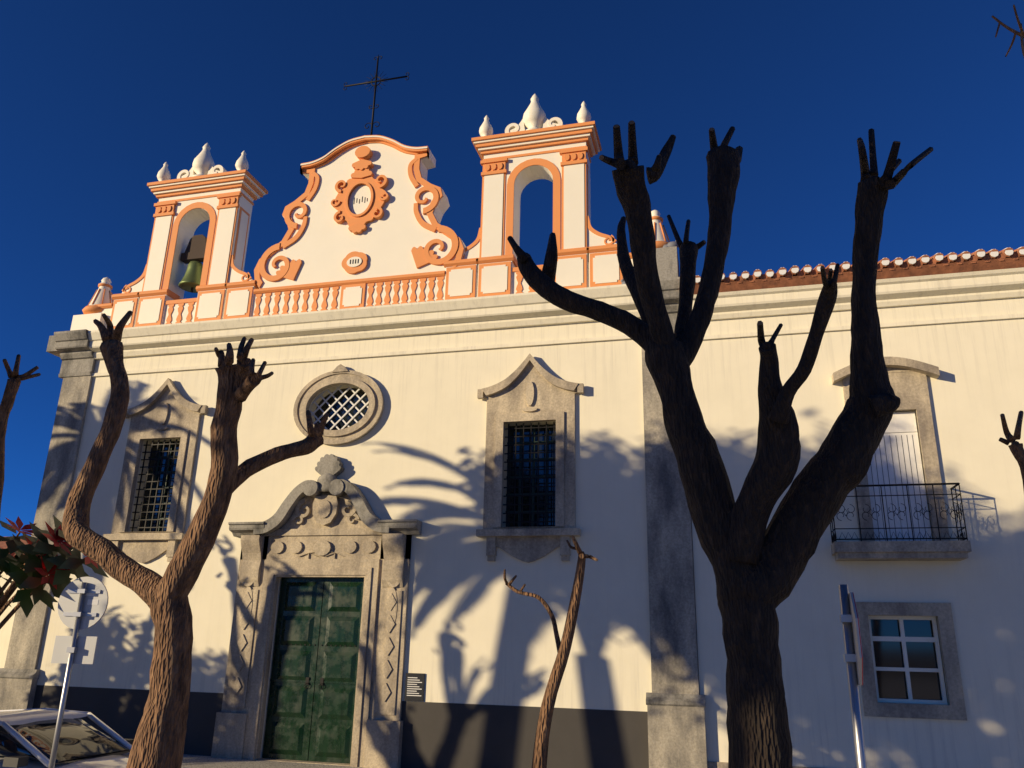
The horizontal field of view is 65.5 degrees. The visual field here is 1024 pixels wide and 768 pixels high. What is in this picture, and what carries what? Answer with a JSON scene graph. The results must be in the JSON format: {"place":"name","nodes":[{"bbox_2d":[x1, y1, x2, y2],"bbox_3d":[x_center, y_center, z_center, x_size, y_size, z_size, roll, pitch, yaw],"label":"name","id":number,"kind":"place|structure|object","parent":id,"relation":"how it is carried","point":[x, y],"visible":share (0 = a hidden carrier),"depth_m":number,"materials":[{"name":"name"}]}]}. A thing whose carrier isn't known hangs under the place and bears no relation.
{"place":"outdoors","nodes":[
{"label":"outdoors","id":0,"kind":"place"},
{"bbox_2d":[0,536,27,667],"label":"wall","id":1,"kind":"structure","parent":0,"point":[5,631],"depth_m":19.48,"materials":[{"name":"white paint"}]},
{"bbox_2d":[125,752,362,767],"bbox_3d":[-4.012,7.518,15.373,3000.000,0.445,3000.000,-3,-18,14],"label":"ground","id":2,"kind":"structure","parent":0,"point":[194,761],"depth_m":15.09,"materials":[{"name":"grey stone"}]},
{"bbox_2d":[0,354,40,512],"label":"tree","id":3,"kind":"object","parent":2,"relation":"on","point":[11,390],"visible":1,"depth_m":10.32,"materials":[{"name":"brown plant"}]},
{"bbox_2d":[0,515,108,628],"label":"poinsettia","id":4,"kind":"object","parent":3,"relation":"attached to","point":[33,566],"visible":0.87,"depth_m":9.53,"materials":[{"name":"red plant"}]},
{"bbox_2d":[0,708,133,767],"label":"car","id":5,"kind":"object","parent":2,"relation":"on","point":[26,737],"visible":0.89,"depth_m":9.79,"materials":[{"name":"white metal"}]},
{"bbox_2d":[48,577,108,767],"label":"round sign","id":6,"kind":"object","parent":2,"relation":"on","point":[82,602],"visible":1,"depth_m":9.21,"materials":[{"name":"grey metal"}]},
{"bbox_2d":[62,310,328,767],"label":"tree","id":7,"kind":"object","parent":2,"relation":"on","point":[159,740],"visible":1,"depth_m":5.87,"materials":[{"name":"brown plant"}]},
{"bbox_2d":[503,535,597,767],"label":"tree sapling","id":8,"kind":"object","parent":2,"relation":"on","point":[541,742],"visible":1,"depth_m":6.61,"materials":[{"name":"brown plant"}]},
{"bbox_2d":[507,120,932,767],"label":"tree","id":9,"kind":"object","parent":2,"relation":"on","point":[757,564],"visible":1,"depth_m":4.96,"materials":[{"name":"brown plant"}]},
{"bbox_2d":[839,584,866,767],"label":"traffic sign","id":10,"kind":"object","parent":2,"relation":"on","point":[853,655],"visible":1,"depth_m":5.41,"materials":[{"name":"grey metal"}]},
{"bbox_2d":[998,411,1023,489],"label":"tree","id":11,"kind":"object","parent":2,"relation":"on","point":[1016,448],"visible":1,"depth_m":9.19,"materials":[{"name":"brown plant"}]},
{"bbox_2d":[0,54,706,767],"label":"church","id":12,"kind":"structure","parent":0,"point":[354,600],"depth_m":16.78,"materials":[{"name":"white paint"}]},
{"bbox_2d":[0,0,1023,536],"label":"sky","id":13,"kind":"structure","parent":0,"point":[96,96],"materials":[{"name":"blue"}]},
{"bbox_2d":[690,247,1023,767],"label":"building","id":14,"kind":"structure","parent":0,"point":[919,551],"depth_m":14.08,"materials":[{"name":"white paint"}]},
{"bbox_2d":[991,5,1023,56],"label":"twigs","id":15,"kind":"object","parent":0,"point":[1020,33],"visible":1,"depth_m":3.67,"materials":[{"name":"brown plant"}]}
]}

